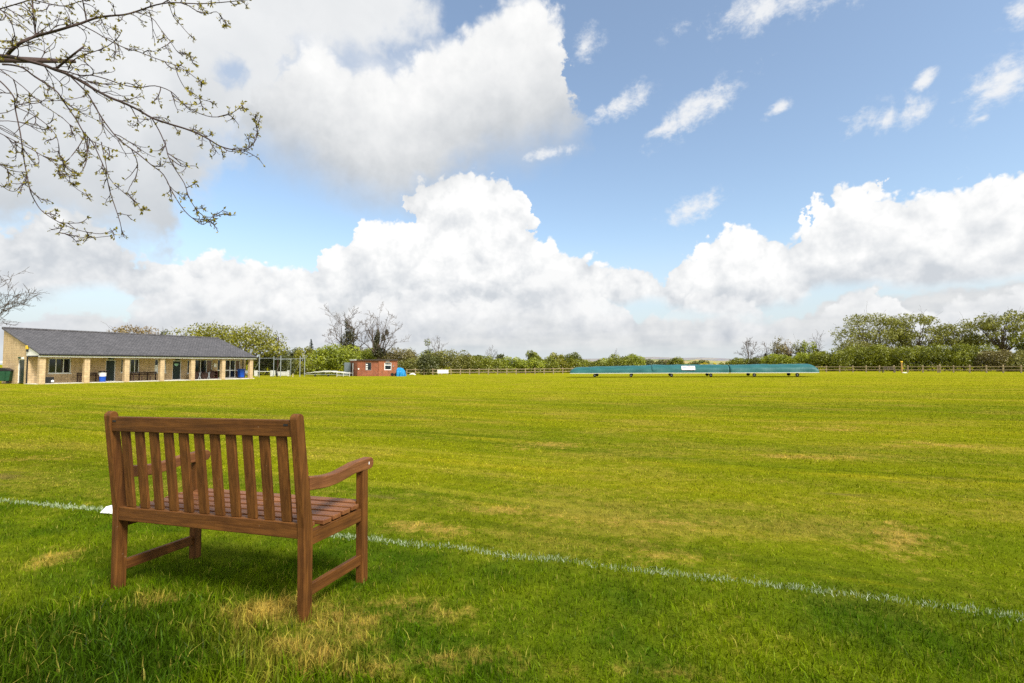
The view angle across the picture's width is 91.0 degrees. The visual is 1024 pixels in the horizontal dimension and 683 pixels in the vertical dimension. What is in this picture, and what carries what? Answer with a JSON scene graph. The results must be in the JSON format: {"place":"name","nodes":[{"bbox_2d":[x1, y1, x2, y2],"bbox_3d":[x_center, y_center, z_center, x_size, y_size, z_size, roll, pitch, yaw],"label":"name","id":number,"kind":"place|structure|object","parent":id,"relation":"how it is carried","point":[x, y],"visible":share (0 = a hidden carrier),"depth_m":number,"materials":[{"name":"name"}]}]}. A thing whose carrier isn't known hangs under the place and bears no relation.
{"place":"outdoors","nodes":[
{"label":"outdoors","id":0,"kind":"place"},
{"bbox_2d":[0,365,1023,682],"bbox_3d":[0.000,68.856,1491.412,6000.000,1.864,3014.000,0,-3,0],"label":"lawn","id":1,"kind":"structure","parent":0,"point":[804,547],"depth_m":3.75,"materials":[{"name":"green plant"}]},
{"bbox_2d":[0,368,13,383],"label":"waste container","id":2,"kind":"object","parent":1,"relation":"on","point":[6,374],"visible":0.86,"depth_m":43.78,"materials":[{"name":"green plastic"}]},
{"bbox_2d":[0,269,49,325],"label":"bare tree","id":3,"kind":"object","parent":1,"relation":"on","point":[13,303],"visible":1,"depth_m":68.92,"materials":[{"name":"grey plant"}]},
{"bbox_2d":[100,505,111,513],"bbox_3d":[-3.157,1.333,4.007,0.176,0.045,0.116,-1,-3,14],"label":"boundary marker","id":4,"kind":"object","parent":1,"relation":"on","point":[107,509],"visible":0.28,"depth_m":3.97,"materials":[{"name":"white paint"}]},
{"bbox_2d":[2,327,256,383],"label":"pavilion","id":5,"kind":"structure","parent":1,"relation":"on","point":[34,356],"depth_m":48.88,"materials":[{"name":"stone"}]},
{"bbox_2d":[18,359,24,382],"bbox_3d":[-42.590,2.572,43.724,1.261,2.074,0.100,-1,-3,27],"label":"side door","id":6,"kind":"structure","parent":5,"relation":"in","point":[21,361],"depth_m":43.80,"materials":[{"name":"paint"}]},
{"bbox_2d":[45,377,53,382],"bbox_3d":[-40.235,3.328,43.567,0.600,0.510,0.677,-1,-3,27],"label":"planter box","id":7,"kind":"object","parent":5,"relation":"on","point":[48,379],"visible":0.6,"depth_m":43.41,"materials":[{"name":"black plastic"}]},
{"bbox_2d":[48,358,71,373],"bbox_3d":[-40.517,2.204,45.044,0.180,1.404,1.716,-1,-3,27],"label":"window","id":8,"kind":"structure","parent":5,"relation":"in","point":[56,365],"depth_m":45.07,"materials":[{"name":"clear glass"}]},
{"bbox_2d":[77,372,98,381],"bbox_3d":[-39.058,3.297,46.318,0.550,0.860,1.556,-1,-3,27],"label":"slatted bench","id":9,"kind":"object","parent":5,"relation":"on","point":[92,374],"visible":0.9,"depth_m":46.70,"materials":[{"name":"brown wood"}]},
{"bbox_2d":[98,371,106,381],"bbox_3d":[-38.438,3.266,47.167,0.645,1.000,0.645,-1,-3,27],"label":"litter bin","id":10,"kind":"object","parent":5,"relation":"on","point":[102,376],"visible":1,"depth_m":46.96,"materials":[{"name":"blue plastic"}]},
{"bbox_2d":[106,360,115,380],"bbox_3d":[-38.777,2.798,48.531,0.210,2.079,0.858,-1,-3,27],"label":"door","id":11,"kind":"structure","parent":5,"relation":"in","point":[110,364],"depth_m":48.57,"materials":[{"name":"paint"}]},
{"bbox_2d":[129,359,138,372],"bbox_3d":[-37.965,2.441,50.268,0.070,1.355,1.186,-1,-3,27],"label":"window","id":12,"kind":"structure","parent":5,"relation":"in","point":[134,363],"depth_m":50.41,"materials":[{"name":"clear glass"}]},
{"bbox_2d":[130,372,156,380],"bbox_3d":[-37.002,3.494,50.647,0.550,0.860,2.440,-1,-3,27],"label":"slatted bench","id":13,"kind":"object","parent":5,"relation":"on","point":[139,374],"visible":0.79,"depth_m":50.41,"materials":[{"name":"brown wood"}]},
{"bbox_2d":[155,359,157,372],"bbox_3d":[-36.973,2.552,52.249,0.070,1.379,0.390,-1,-3,27],"label":"window","id":14,"kind":"structure","parent":5,"relation":"in","point":[156,360],"depth_m":52.27,"materials":[{"name":"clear glass"}]},
{"bbox_2d":[172,361,180,379],"bbox_3d":[-36.034,3.068,54.028,0.210,2.036,0.934,-1,-3,27],"label":"door","id":15,"kind":"structure","parent":5,"relation":"in","point":[176,374],"depth_m":54.04,"materials":[{"name":"paint"}]},
{"bbox_2d":[188,370,214,378],"bbox_3d":[-34.367,3.726,55.712,0.816,1.139,3.150,-1,-3,27],"label":"furniture heap","id":16,"kind":"object","parent":5,"relation":"on","point":[204,374],"visible":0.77,"depth_m":55.83,"materials":[{"name":"wood"}]},
{"bbox_2d":[195,360,211,372],"bbox_3d":[-34.772,2.864,56.641,0.070,1.624,1.997,-1,-3,27],"label":"window","id":17,"kind":"structure","parent":5,"relation":"in","point":[201,365],"depth_m":56.66,"materials":[{"name":"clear glass"}]},
{"bbox_2d":[217,360,219,377],"bbox_3d":[-33.966,3.174,58.246,0.070,2.128,0.450,-1,-3,27],"label":"window","id":18,"kind":"structure","parent":5,"relation":"in","point":[218,367],"depth_m":58.23,"materials":[{"name":"glass"}]},
{"bbox_2d":[225,360,239,377],"bbox_3d":[-33.222,3.252,59.732,0.070,2.107,1.894,-1,-3,27],"label":"french door","id":19,"kind":"structure","parent":5,"relation":"in","point":[231,366],"depth_m":59.68,"materials":[{"name":"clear glass"}]},
{"bbox_2d":[237,369,244,377],"bbox_3d":[-32.361,3.809,60.024,0.699,1.079,0.625,-1,-3,27],"label":"wheelie bin","id":20,"kind":"object","parent":5,"relation":"on","point":[241,372],"visible":1,"depth_m":59.83,"materials":[{"name":"blue plastic"}]},
{"bbox_2d":[0,0,264,245],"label":"budding tree","id":21,"kind":"object","parent":1,"relation":"on","point":[7,57],"visible":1,"depth_m":4.50,"materials":[{"name":"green plant"}]},
{"bbox_2d":[106,324,160,333],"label":"broadleaf tree","id":22,"kind":"object","parent":1,"relation":"on","point":[133,330],"visible":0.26,"depth_m":77.89,"materials":[{"name":"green plant"}]},
{"bbox_2d":[163,320,241,346],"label":"broadleaf tree","id":23,"kind":"object","parent":1,"relation":"on","point":[201,333],"visible":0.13,"depth_m":78.47,"materials":[{"name":"green plant"}]},
{"bbox_2d":[104,411,372,622],"bbox_3d":[-1.430,0.837,2.665,1.218,0.962,0.600,-2,-4,18],"label":"garden bench","id":24,"kind":"object","parent":1,"relation":"on","point":[197,505],"visible":0.98,"depth_m":2.46,"materials":[{"name":"brown wood"}]},
{"bbox_2d":[203,321,289,375],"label":"broadleaf tree","id":25,"kind":"object","parent":1,"relation":"on","point":[259,342],"visible":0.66,"depth_m":80.89,"materials":[{"name":"green plant"}]},
{"bbox_2d":[254,370,289,375],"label":"rail fence","id":26,"kind":"object","parent":1,"relation":"on","point":[287,373],"visible":0.77,"depth_m":75.82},
{"bbox_2d":[253,352,295,374],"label":"thicket","id":27,"kind":"object","parent":1,"relation":"on","point":[269,366],"visible":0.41,"depth_m":85.32,"materials":[{"name":"green plant"}]},
{"bbox_2d":[254,355,304,376],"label":"net frame","id":28,"kind":"object","parent":1,"relation":"on","point":[280,360],"visible":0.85,"depth_m":70.05,"materials":[{"name":"metal"}]},
{"bbox_2d":[282,347,300,358],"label":"broadleaf tree","id":29,"kind":"object","parent":1,"relation":"on","point":[292,352],"visible":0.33,"depth_m":103.44,"materials":[{"name":"green plant"}]},
{"bbox_2d":[288,358,315,374],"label":"hedge bush","id":30,"kind":"object","parent":1,"relation":"on","point":[301,363],"visible":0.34,"depth_m":89.02,"materials":[{"name":"green plant"}]},
{"bbox_2d":[291,346,313,361],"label":"broadleaf tree","id":31,"kind":"object","parent":1,"relation":"on","point":[302,353],"visible":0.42,"depth_m":99.53,"materials":[{"name":"green plant"}]},
{"bbox_2d":[305,339,313,357],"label":"fir tree","id":32,"kind":"object","parent":1,"relation":"on","point":[311,346],"visible":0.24,"depth_m":106.02,"materials":[{"name":"green plant"}]},
{"bbox_2d":[298,364,328,374],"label":"hedge bush","id":33,"kind":"object","parent":1,"relation":"on","point":[302,371],"visible":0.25,"depth_m":88.77,"materials":[{"name":"green plant"}]},
{"bbox_2d":[304,371,348,375],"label":"flat cover","id":34,"kind":"object","parent":1,"relation":"on","point":[325,374],"visible":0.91,"depth_m":71.96,"materials":[{"name":"metal"}]},
{"bbox_2d":[303,343,361,375],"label":"hedge bush","id":35,"kind":"object","parent":1,"relation":"on","point":[331,358],"visible":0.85,"depth_m":78.58,"materials":[{"name":"green plant"}]},
{"bbox_2d":[321,303,374,356],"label":"bare tree","id":36,"kind":"object","parent":1,"relation":"on","point":[348,334],"visible":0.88,"depth_m":85.90,"materials":[{"name":"grey plant"}]},
{"bbox_2d":[353,348,376,358],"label":"hedge bush","id":37,"kind":"object","parent":1,"relation":"on","point":[367,354],"visible":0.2,"depth_m":91.10,"materials":[{"name":"green plant"}]},
{"bbox_2d":[344,359,397,375],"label":"brick shed","id":38,"kind":"structure","parent":1,"relation":"on","point":[370,367],"depth_m":73.00,"materials":[{"name":"red brick"}]},
{"bbox_2d":[344,363,350,374],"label":"open door","id":39,"kind":"structure","parent":38,"relation":"in","point":[347,366],"depth_m":76.52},
{"bbox_2d":[365,363,370,369],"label":"window","id":40,"kind":"structure","parent":38,"relation":"in","point":[368,365],"depth_m":73.11,"materials":[{"name":"metal"}]},
{"bbox_2d":[384,362,391,369],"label":"window","id":41,"kind":"structure","parent":38,"relation":"in","point":[387,365],"depth_m":72.99,"materials":[{"name":"white glass"}]},
{"bbox_2d":[357,302,408,358],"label":"bare tree","id":42,"kind":"object","parent":1,"relation":"on","point":[378,351],"visible":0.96,"depth_m":87.51,"materials":[{"name":"grey plant"}]},
{"bbox_2d":[375,347,418,373],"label":"hedge bush","id":43,"kind":"object","parent":1,"relation":"on","point":[399,355],"visible":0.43,"depth_m":91.11,"materials":[{"name":"green plant"}]},
{"bbox_2d":[396,367,405,375],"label":"tarpaulin","id":44,"kind":"object","parent":1,"relation":"on","point":[400,371],"visible":0.91,"depth_m":71.12,"materials":[{"name":"blue plastic"}]},
{"bbox_2d":[397,356,422,373],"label":"hedge bush","id":45,"kind":"object","parent":1,"relation":"on","point":[409,364],"visible":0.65,"depth_m":89.01,"materials":[{"name":"green plant"}]},
{"bbox_2d":[417,339,433,357],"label":"broadleaf tree","id":46,"kind":"object","parent":1,"relation":"on","point":[426,352],"visible":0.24,"depth_m":98.05,"materials":[{"name":"green plant"}]},
{"bbox_2d":[415,354,440,374],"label":"hedge bush","id":47,"kind":"object","parent":1,"relation":"on","point":[427,362],"visible":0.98,"depth_m":81.24,"materials":[{"name":"green plant"}]},
{"bbox_2d":[430,338,444,352],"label":"bare tree","id":48,"kind":"object","parent":1,"relation":"on","point":[436,345],"visible":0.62,"depth_m":97.98,"materials":[{"name":"grey plant"}]},
{"bbox_2d":[437,370,447,374],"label":"white board","id":49,"kind":"object","parent":1,"relation":"on","point":[442,371],"visible":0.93,"depth_m":78.44,"materials":[{"name":"paint"}]},
{"bbox_2d":[425,349,481,373],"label":"hedge bush","id":50,"kind":"object","parent":1,"relation":"on","point":[459,359],"visible":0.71,"depth_m":91.20,"materials":[{"name":"green plant"}]},
{"bbox_2d":[449,355,488,373],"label":"hedge bush","id":51,"kind":"object","parent":1,"relation":"on","point":[476,365],"visible":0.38,"depth_m":92.73,"materials":[{"name":"green plant"}]},
{"bbox_2d":[475,355,506,372],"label":"hedge bush","id":52,"kind":"object","parent":1,"relation":"on","point":[490,361],"visible":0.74,"depth_m":93.67,"materials":[{"name":"green plant"}]},
{"bbox_2d":[485,346,496,358],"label":"bare tree","id":53,"kind":"object","parent":1,"relation":"on","point":[491,351],"visible":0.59,"depth_m":102.90,"materials":[{"name":"grey plant"}]},
{"bbox_2d":[495,354,504,359],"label":"broadleaf tree","id":54,"kind":"object","parent":1,"relation":"on","point":[500,356],"visible":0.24,"depth_m":103.36,"materials":[{"name":"green plant"}]},
{"bbox_2d":[495,356,524,372],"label":"hedge bush","id":55,"kind":"object","parent":1,"relation":"on","point":[509,361],"visible":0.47,"depth_m":94.70,"materials":[{"name":"green plant"}]},
{"bbox_2d":[0,497,1023,620],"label":"boundary line","id":56,"kind":"object","parent":1,"relation":"on","point":[336,535],"visible":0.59,"depth_m":2.82,"materials":[{"name":"paint"}]},
{"bbox_2d":[517,357,545,372],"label":"hedge bush","id":57,"kind":"object","parent":1,"relation":"on","point":[535,363],"visible":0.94,"depth_m":92.82,"materials":[{"name":"green plant"}]},
{"bbox_2d":[525,350,541,372],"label":"broadleaf tree","id":58,"kind":"object","parent":1,"relation":"on","point":[532,353],"visible":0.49,"depth_m":97.50,"materials":[{"name":"green plant"}]},
{"bbox_2d":[533,356,559,372],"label":"hedge bush","id":59,"kind":"object","parent":1,"relation":"on","point":[549,362],"visible":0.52,"depth_m":94.04,"materials":[{"name":"green plant"}]},
{"bbox_2d":[549,352,563,359],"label":"broadleaf tree","id":60,"kind":"object","parent":1,"relation":"on","point":[555,356],"visible":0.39,"depth_m":102.10,"materials":[{"name":"green plant"}]},
{"bbox_2d":[551,358,578,372],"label":"hedge bush","id":61,"kind":"object","parent":1,"relation":"on","point":[561,362],"visible":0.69,"depth_m":94.57,"materials":[{"name":"green plant"}]},
{"bbox_2d":[563,352,585,370],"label":"hedge bush","id":62,"kind":"object","parent":1,"relation":"on","point":[573,357],"visible":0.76,"depth_m":95.34,"materials":[{"name":"green plant"}]},
{"bbox_2d":[580,359,604,366],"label":"hedge bush","id":63,"kind":"object","parent":1,"relation":"on","point":[596,363],"visible":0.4,"depth_m":98.86,"materials":[{"name":"green plant"}]},
{"bbox_2d":[570,365,652,376],"bbox_3d":[11.633,3.416,58.788,9.274,1.389,3.590,-1,-3,14],"label":"pitch cover","id":64,"kind":"object","parent":1,"relation":"on","point":[595,371],"visible":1,"depth_m":57.25,"materials":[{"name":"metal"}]},
{"bbox_2d":[605,354,636,365],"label":"hedge bush","id":65,"kind":"object","parent":1,"relation":"on","point":[614,361],"visible":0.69,"depth_m":96.30,"materials":[{"name":"green plant"}]},
{"bbox_2d":[619,353,646,365],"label":"hedge bush","id":66,"kind":"object","parent":1,"relation":"on","point":[639,362],"visible":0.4,"depth_m":97.11,"materials":[{"name":"green plant"}]},
{"bbox_2d":[642,359,665,364],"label":"hedge bush","id":67,"kind":"object","parent":1,"relation":"on","point":[650,362],"visible":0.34,"depth_m":100.00,"materials":[{"name":"green plant"}]},
{"bbox_2d":[666,356,684,364],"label":"hedge bush","id":68,"kind":"object","parent":1,"relation":"on","point":[675,361],"visible":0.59,"depth_m":98.30,"materials":[{"name":"green plant"}]},
{"bbox_2d":[652,364,728,376],"bbox_3d":[19.888,3.260,56.666,8.030,1.369,3.590,-1,-3,14],"label":"pitch cover","id":69,"kind":"object","parent":1,"relation":"on","point":[700,368],"visible":0.99,"depth_m":55.20,"materials":[{"name":"metal"}]},
{"bbox_2d":[681,366,694,369],"bbox_3d":[19.370,2.904,55.264,1.423,0.440,0.555,-1,-3,14],"label":"banner","id":70,"kind":"object","parent":69,"relation":"attached to","point":[688,367],"visible":1,"depth_m":55.15,"materials":[{"name":"plastic"}]},
{"bbox_2d":[692,359,710,364],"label":"hedge bush","id":71,"kind":"object","parent":1,"relation":"on","point":[699,361],"visible":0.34,"depth_m":101.64,"materials":[{"name":"green plant"}]},
{"bbox_2d":[406,365,1023,374],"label":"wooden fence","id":72,"kind":"object","parent":1,"relation":"on","point":[939,369],"visible":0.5,"depth_m":78.45,"materials":[{"name":"brown wood"}]},
{"bbox_2d":[724,357,747,364],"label":"hedge bush","id":73,"kind":"object","parent":1,"relation":"on","point":[735,361],"visible":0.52,"depth_m":98.65,"materials":[{"name":"green plant"}]},
{"bbox_2d":[734,339,762,358],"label":"bare tree","id":74,"kind":"object","parent":1,"relation":"on","point":[748,349],"visible":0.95,"depth_m":103.74,"materials":[{"name":"brown plant"}]},
{"bbox_2d":[739,356,760,363],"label":"hedge bush","id":75,"kind":"object","parent":1,"relation":"on","point":[753,360],"visible":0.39,"depth_m":98.25,"materials":[{"name":"green plant"}]},
{"bbox_2d":[759,341,772,358],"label":"bare tree","id":76,"kind":"object","parent":1,"relation":"on","point":[766,353],"visible":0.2,"depth_m":103.93,"materials":[{"name":"brown plant"}]},
{"bbox_2d":[728,364,818,376],"bbox_3d":[27.983,3.095,54.586,8.511,1.368,3.590,-1,-3,14],"label":"pitch cover","id":77,"kind":"object","parent":1,"relation":"on","point":[788,369],"visible":0.97,"depth_m":53.15,"materials":[{"name":"metal"}]},
{"bbox_2d":[756,353,791,363],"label":"hedge bush","id":78,"kind":"object","parent":1,"relation":"on","point":[772,358],"visible":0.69,"depth_m":95.72,"materials":[{"name":"green plant"}]},
{"bbox_2d":[768,338,786,354],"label":"broadleaf tree","id":79,"kind":"object","parent":1,"relation":"on","point":[781,351],"visible":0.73,"depth_m":102.26,"materials":[{"name":"green plant"}]},
{"bbox_2d":[778,337,793,355],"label":"broadleaf tree","id":80,"kind":"object","parent":1,"relation":"on","point":[788,352],"visible":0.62,"depth_m":104.19,"materials":[{"name":"green plant"}]},
{"bbox_2d":[782,351,812,364],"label":"hedge bush","id":81,"kind":"object","parent":1,"relation":"on","point":[803,358],"visible":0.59,"depth_m":94.64,"materials":[{"name":"green plant"}]},
{"bbox_2d":[792,334,804,358],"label":"broadleaf tree","id":82,"kind":"object","parent":1,"relation":"on","point":[797,348],"visible":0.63,"depth_m":102.68,"materials":[{"name":"green plant"}]},
{"bbox_2d":[800,340,816,355],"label":"broadleaf tree","id":83,"kind":"object","parent":1,"relation":"on","point":[806,347],"visible":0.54,"depth_m":101.80,"materials":[{"name":"green plant"}]},
{"bbox_2d":[808,330,823,368],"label":"bare tree","id":84,"kind":"object","parent":1,"relation":"on","point":[816,343],"visible":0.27,"depth_m":102.91,"materials":[{"name":"brown plant"}]},
{"bbox_2d":[807,351,844,370],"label":"hedge bush","id":85,"kind":"object","parent":1,"relation":"on","point":[822,358],"visible":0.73,"depth_m":91.17,"materials":[{"name":"green plant"}]},
{"bbox_2d":[827,343,884,370],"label":"hedge bush","id":86,"kind":"object","parent":1,"relation":"on","point":[846,355],"visible":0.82,"depth_m":89.21,"materials":[{"name":"green plant"}]},
{"bbox_2d":[835,337,892,370],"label":"hedge bush","id":87,"kind":"object","parent":1,"relation":"on","point":[849,343],"visible":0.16,"depth_m":96.84,"materials":[{"name":"green plant"}]},
{"bbox_2d":[828,306,917,349],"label":"broadleaf tree","id":88,"kind":"object","parent":1,"relation":"on","point":[878,332],"visible":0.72,"depth_m":101.90,"materials":[{"name":"green plant"}]},
{"bbox_2d":[858,343,898,370],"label":"hedge bush","id":89,"kind":"object","parent":1,"relation":"on","point":[883,354],"visible":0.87,"depth_m":87.82,"materials":[{"name":"green plant"}]},
{"bbox_2d":[882,367,895,372],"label":"wooden bench","id":90,"kind":"object","parent":1,"relation":"on","point":[884,368],"visible":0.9,"depth_m":74.50,"materials":[{"name":"brown wood"}]},
{"bbox_2d":[881,345,900,370],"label":"hedge bush","id":91,"kind":"object","parent":1,"relation":"on","point":[894,347],"visible":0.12,"depth_m":89.17,"materials":[{"name":"green plant"}]},
{"bbox_2d":[889,345,935,370],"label":"hedge bush","id":92,"kind":"object","parent":1,"relation":"on","point":[909,356],"visible":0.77,"depth_m":86.20,"materials":[{"name":"green plant"}]},
{"bbox_2d":[881,305,958,367],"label":"broadleaf tree","id":93,"kind":"object","parent":1,"relation":"on","point":[919,342],"visible":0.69,"depth_m":99.54,"materials":[{"name":"green plant"}]},
{"bbox_2d":[920,343,973,370],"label":"hedge bush","id":94,"kind":"object","parent":1,"relation":"on","point":[935,356],"visible":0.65,"depth_m":83.62,"materials":[{"name":"green plant"}]},
{"bbox_2d":[935,314,990,347],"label":"broadleaf tree","id":95,"kind":"object","parent":1,"relation":"on","point":[969,340],"visible":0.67,"depth_m":96.64,"materials":[{"name":"green plant"}]},
{"bbox_2d":[936,342,1000,371],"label":"hedge bush","id":96,"kind":"object","parent":1,"relation":"on","point":[968,352],"visible":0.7,"depth_m":82.28,"materials":[{"name":"green plant"}]},
{"bbox_2d":[972,349,1019,371],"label":"hedge bush","id":97,"kind":"object","parent":1,"relation":"on","point":[992,358],"visible":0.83,"depth_m":79.28,"materials":[{"name":"green plant"}]},
{"bbox_2d":[969,307,1023,350],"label":"broadleaf tree","id":98,"kind":"object","parent":1,"relation":"on","point":[990,326],"visible":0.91,"depth_m":91.65,"materials":[{"name":"green plant"}]},
{"bbox_2d":[999,349,1023,371],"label":"hedge bush","id":99,"kind":"object","parent":1,"relation":"on","point":[1016,358],"visible":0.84,"depth_m":77.58,"materials":[{"name":"green plant"}]},
{"bbox_2d":[1007,331,1023,351],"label":"broadleaf tree","id":100,"kind":"object","parent":1,"relation":"on","point":[1020,345],"visible":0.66,"depth_m":88.65,"materials":[{"name":"green plant"}]},
{"bbox_2d":[0,0,1023,364],"label":"sky","id":101,"kind":"structure","parent":0,"point":[593,179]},
{"bbox_2d":[398,357,927,364],"bbox_3d":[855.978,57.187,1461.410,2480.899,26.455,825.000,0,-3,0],"label":"hills","id":102,"kind":"structure","parent":0,"point":[712,359],"depth_m":1425.68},
{"bbox_2d":[452,359,939,365],"bbox_3d":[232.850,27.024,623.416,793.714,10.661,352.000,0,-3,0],"label":"hills","id":103,"kind":"structure","parent":0,"point":[689,361],"depth_m":590.10,"materials":[{"name":"green plant"}]}
]}

